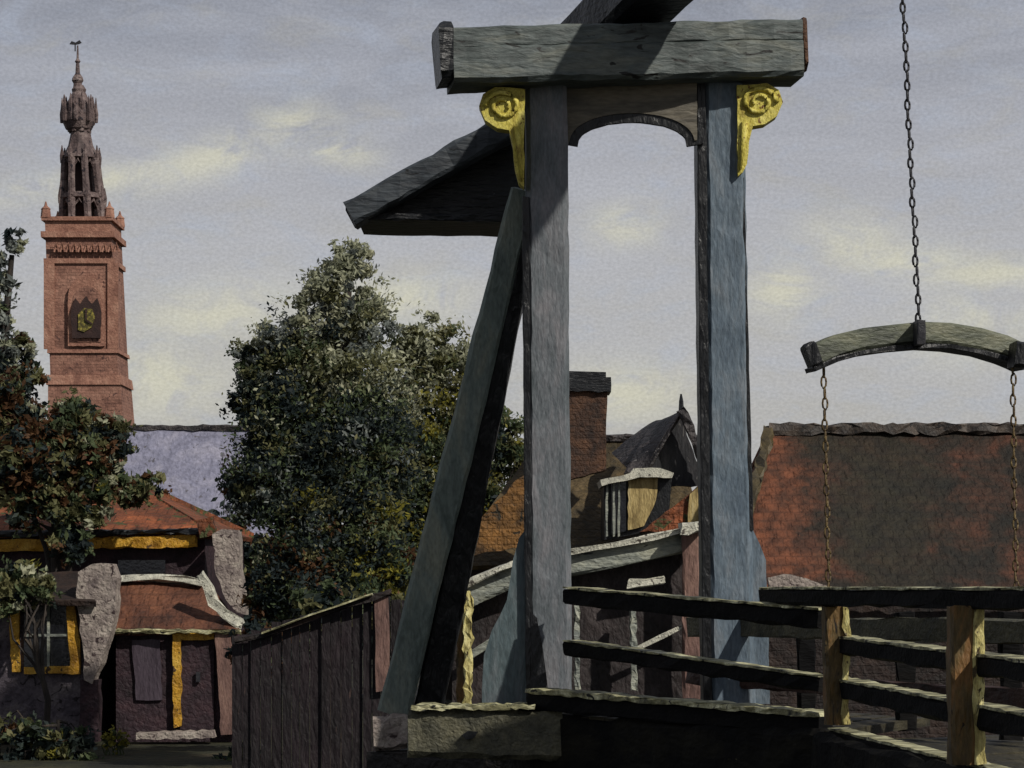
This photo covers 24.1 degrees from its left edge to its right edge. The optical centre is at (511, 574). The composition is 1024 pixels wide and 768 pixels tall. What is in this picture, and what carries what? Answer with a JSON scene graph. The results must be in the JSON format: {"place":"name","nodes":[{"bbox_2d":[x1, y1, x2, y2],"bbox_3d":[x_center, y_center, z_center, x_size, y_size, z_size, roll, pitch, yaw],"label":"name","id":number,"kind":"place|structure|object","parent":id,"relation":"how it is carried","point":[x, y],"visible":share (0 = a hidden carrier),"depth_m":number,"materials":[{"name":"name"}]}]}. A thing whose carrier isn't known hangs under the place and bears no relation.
{"place":"outdoors","nodes":[
{"label":"outdoors","id":0,"kind":"place"},
{"bbox_2d":[40,40,134,461],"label":"church tower","id":1,"kind":"structure","parent":0,"point":[85,341],"depth_m":160.75,"materials":[{"name":"brick"}]},
{"bbox_2d":[123,424,275,565],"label":"house","id":2,"kind":"structure","parent":0,"point":[184,459],"depth_m":118.40,"materials":[{"name":"purple stone"}]},
{"bbox_2d":[0,650,912,767],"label":"bank","id":3,"kind":"structure","parent":0,"point":[167,755],"depth_m":39.67,"materials":[{"name":"green soil"}]},
{"bbox_2d":[0,710,50,757],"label":"bush","id":4,"kind":"object","parent":3,"relation":"on","point":[4,736],"visible":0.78,"depth_m":39.18,"materials":[{"name":"green plant"}]},
{"bbox_2d":[0,227,51,440],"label":"broadleaf tree","id":5,"kind":"object","parent":3,"relation":"on","point":[12,352],"visible":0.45,"depth_m":49.90,"materials":[{"name":"green plant"}]},
{"bbox_2d":[0,555,64,727],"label":"shrub","id":6,"kind":"object","parent":3,"relation":"on","point":[22,588],"visible":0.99,"depth_m":41.32,"materials":[{"name":"green plant"}]},
{"bbox_2d":[0,710,103,760],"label":"bush","id":7,"kind":"object","parent":3,"relation":"on","point":[46,739],"visible":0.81,"depth_m":38.86,"materials":[{"name":"green plant"}]},
{"bbox_2d":[0,571,115,741],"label":"outbuilding","id":8,"kind":"structure","parent":3,"relation":"on","point":[21,691],"depth_m":42.40,"materials":[{"name":"grey paint"}]},
{"bbox_2d":[24,606,80,673],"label":"window","id":9,"kind":"structure","parent":8,"relation":"in","point":[62,648],"depth_m":42.33,"materials":[{"name":"yellow glass"}]},
{"bbox_2d":[0,365,171,572],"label":"fruit tree","id":10,"kind":"object","parent":3,"relation":"on","point":[44,461],"visible":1,"depth_m":44.25,"materials":[{"name":"green plant"}]},
{"bbox_2d":[76,563,121,741],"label":"chimney breast","id":11,"kind":"object","parent":3,"relation":"on","point":[100,583],"visible":0.93,"depth_m":42.15,"materials":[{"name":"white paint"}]},
{"bbox_2d":[100,724,130,754],"bbox_3d":[-6.586,2.751,39.977,0.487,0.545,0.479,0,0,-32],"label":"flower clump","id":12,"kind":"object","parent":3,"relation":"on","point":[123,742],"visible":1,"depth_m":39.94,"materials":[{"name":"green plant"}]},
{"bbox_2d":[0,479,253,627],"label":"house","id":13,"kind":"structure","parent":3,"relation":"on","point":[170,534],"depth_m":45.80,"materials":[{"name":"brick"}]},
{"bbox_2d":[118,560,165,574],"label":"window","id":14,"kind":"structure","parent":13,"relation":"in","point":[126,567],"depth_m":45.61,"materials":[{"name":"grey glass"}]},
{"bbox_2d":[212,529,248,614],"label":"plaster wall","id":15,"kind":"structure","parent":13,"relation":"attached to","point":[228,555],"depth_m":44.90,"materials":[{"name":"white paint"}]},
{"bbox_2d":[114,571,244,741],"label":"shed","id":16,"kind":"structure","parent":3,"relation":"on","point":[173,673],"depth_m":42.98,"materials":[{"name":"red tile"}]},
{"bbox_2d":[172,633,214,729],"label":"door","id":17,"kind":"structure","parent":16,"relation":"in","point":[192,653],"depth_m":42.93,"materials":[{"name":"wood"}]},
{"bbox_2d":[212,742,260,760],"bbox_3d":[-4.484,2.876,39.098,0.803,1.039,1.015,0,0,-21],"label":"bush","id":18,"kind":"object","parent":3,"relation":"on","point":[223,757],"visible":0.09,"depth_m":38.96,"materials":[{"name":"green plant"}]},
{"bbox_2d":[222,621,291,722],"bbox_3d":[-3.893,1.859,39.946,1.815,2.382,1.360,0,0,0],"label":"bush","id":19,"kind":"object","parent":3,"relation":"on","point":[228,653],"visible":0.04,"depth_m":39.77,"materials":[{"name":"green plant"}]},
{"bbox_2d":[207,497,390,660],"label":"hedge","id":20,"kind":"object","parent":3,"relation":"on","point":[249,551],"visible":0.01,"depth_m":59.66,"materials":[{"name":"green plant"}]},
{"bbox_2d":[207,236,433,767],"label":"broadleaf tree","id":21,"kind":"object","parent":3,"relation":"on","point":[312,457],"visible":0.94,"depth_m":35.92,"materials":[{"name":"green plant"}]},
{"bbox_2d":[274,569,405,693],"bbox_3d":[-2.330,1.481,34.462,2.145,3.138,1.429,0,0,0],"label":"bush","id":22,"kind":"object","parent":3,"relation":"on","point":[305,602],"visible":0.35,"depth_m":34.14,"materials":[{"name":"green plant"}]},
{"bbox_2d":[362,301,523,699],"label":"broadleaf tree","id":23,"kind":"object","parent":3,"relation":"on","point":[434,373],"visible":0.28,"depth_m":57.61,"materials":[{"name":"green plant"}]},
{"bbox_2d":[0,0,1023,523],"label":"sky","id":24,"kind":"structure","parent":0,"point":[233,137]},
{"bbox_2d":[470,371,697,577],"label":"house","id":25,"kind":"structure","parent":0,"point":[642,481],"depth_m":49.70,"materials":[{"name":"brown brick"}]},
{"bbox_2d":[752,422,1023,737],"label":"house","id":26,"kind":"structure","parent":0,"point":[915,504],"depth_m":45.80,"materials":[{"name":"red tile"}]},
{"label":"ground","id":27,"kind":"structure","parent":0,"visible":0},
{"bbox_2d":[232,588,404,767],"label":"board fence","id":28,"kind":"object","parent":27,"relation":"on","point":[346,684],"visible":0.95,"depth_m":27.00,"materials":[{"name":"brown wood"}]},
{"bbox_2d":[367,748,499,767],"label":"pier","id":29,"kind":"structure","parent":27,"relation":"on","point":[389,759],"depth_m":18.80,"materials":[{"name":"brick"}]},
{"bbox_2d":[373,713,407,750],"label":"stone block","id":30,"kind":"structure","parent":29,"relation":"on","point":[389,731],"depth_m":19.07,"materials":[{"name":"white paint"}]},
{"bbox_2d":[377,17,808,713],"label":"bridge gate","id":31,"kind":"structure","parent":30,"relation":"on","point":[705,89],"depth_m":18.10,"materials":[{"name":"wood"}]},
{"bbox_2d":[343,0,692,236],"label":"balance beam","id":32,"kind":"structure","parent":31,"relation":"on","point":[461,186],"depth_m":19.60,"materials":[{"name":"wood"}]},
{"bbox_2d":[899,0,920,320],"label":"chain","id":33,"kind":"object","parent":32,"relation":"hanging from","point":[910,150],"visible":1,"depth_m":14.89,"materials":[{"name":"metal"}]},
{"bbox_2d":[800,320,1023,373],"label":"lifting yoke","id":34,"kind":"object","parent":33,"relation":"hanging from","point":[999,349],"visible":0.98,"depth_m":14.91,"materials":[{"name":"wood"}]},
{"bbox_2d":[820,368,831,586],"bbox_3d":[1.950,-0.596,14.900,0.057,1.421,0.053,0,0,-42],"label":"chain","id":35,"kind":"object","parent":34,"relation":"hanging from","point":[825,474],"visible":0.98,"depth_m":14.89,"materials":[{"name":"metal"}]},
{"bbox_2d":[1010,368,1019,586],"bbox_3d":[3.120,-0.602,14.899,0.053,1.436,0.046,0,0,-37],"label":"chain","id":36,"kind":"object","parent":34,"relation":"hanging from","point":[1015,479],"visible":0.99,"depth_m":14.90,"materials":[{"name":"metal"}]},
{"bbox_2d":[452,521,699,703],"bbox_3d":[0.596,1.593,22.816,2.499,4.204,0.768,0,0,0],"label":"house","id":37,"kind":"structure","parent":27,"relation":"on","point":[665,562],"depth_m":23.00,"materials":[{"name":"white paint"}]},
{"label":"water","id":38,"kind":"structure","parent":0,"visible":0},
{"bbox_3d":[1.504,2.176,17.330,1.429,1.723,3.162,0,0,-43],"label":"bridge abutment","id":39,"kind":"object","parent":38,"relation":"in","visible":0},
{"bbox_2d":[407,702,565,761],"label":"sill beam","id":40,"kind":"structure","parent":39,"relation":"on","point":[505,731],"depth_m":17.43,"materials":[{"name":"grey stone"}]},
{"bbox_2d":[530,713,1023,767],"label":"bridge deck","id":41,"kind":"structure","parent":39,"relation":"on","point":[599,742],"depth_m":15.97,"materials":[{"name":"black wood"}]},
{"bbox_2d":[525,586,832,729],"bbox_3d":[1.102,0.561,16.464,0.437,0.956,2.964,0,0,-35],"label":"bridge railing","id":42,"kind":"object","parent":41,"relation":"on","point":[695,711],"visible":0.92,"depth_m":16.34,"materials":[{"name":"grey wood"}]},
{"bbox_2d":[685,611,1023,740],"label":"railing","id":43,"kind":"object","parent":41,"relation":"on","point":[1004,631],"visible":0.38,"depth_m":16.23,"materials":[{"name":"brown wood"}]},
{"bbox_2d":[758,586,1023,767],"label":"bridge railing","id":44,"kind":"object","parent":41,"relation":"on","point":[965,660],"visible":0.98,"depth_m":12.97,"materials":[{"name":"brown wood"}]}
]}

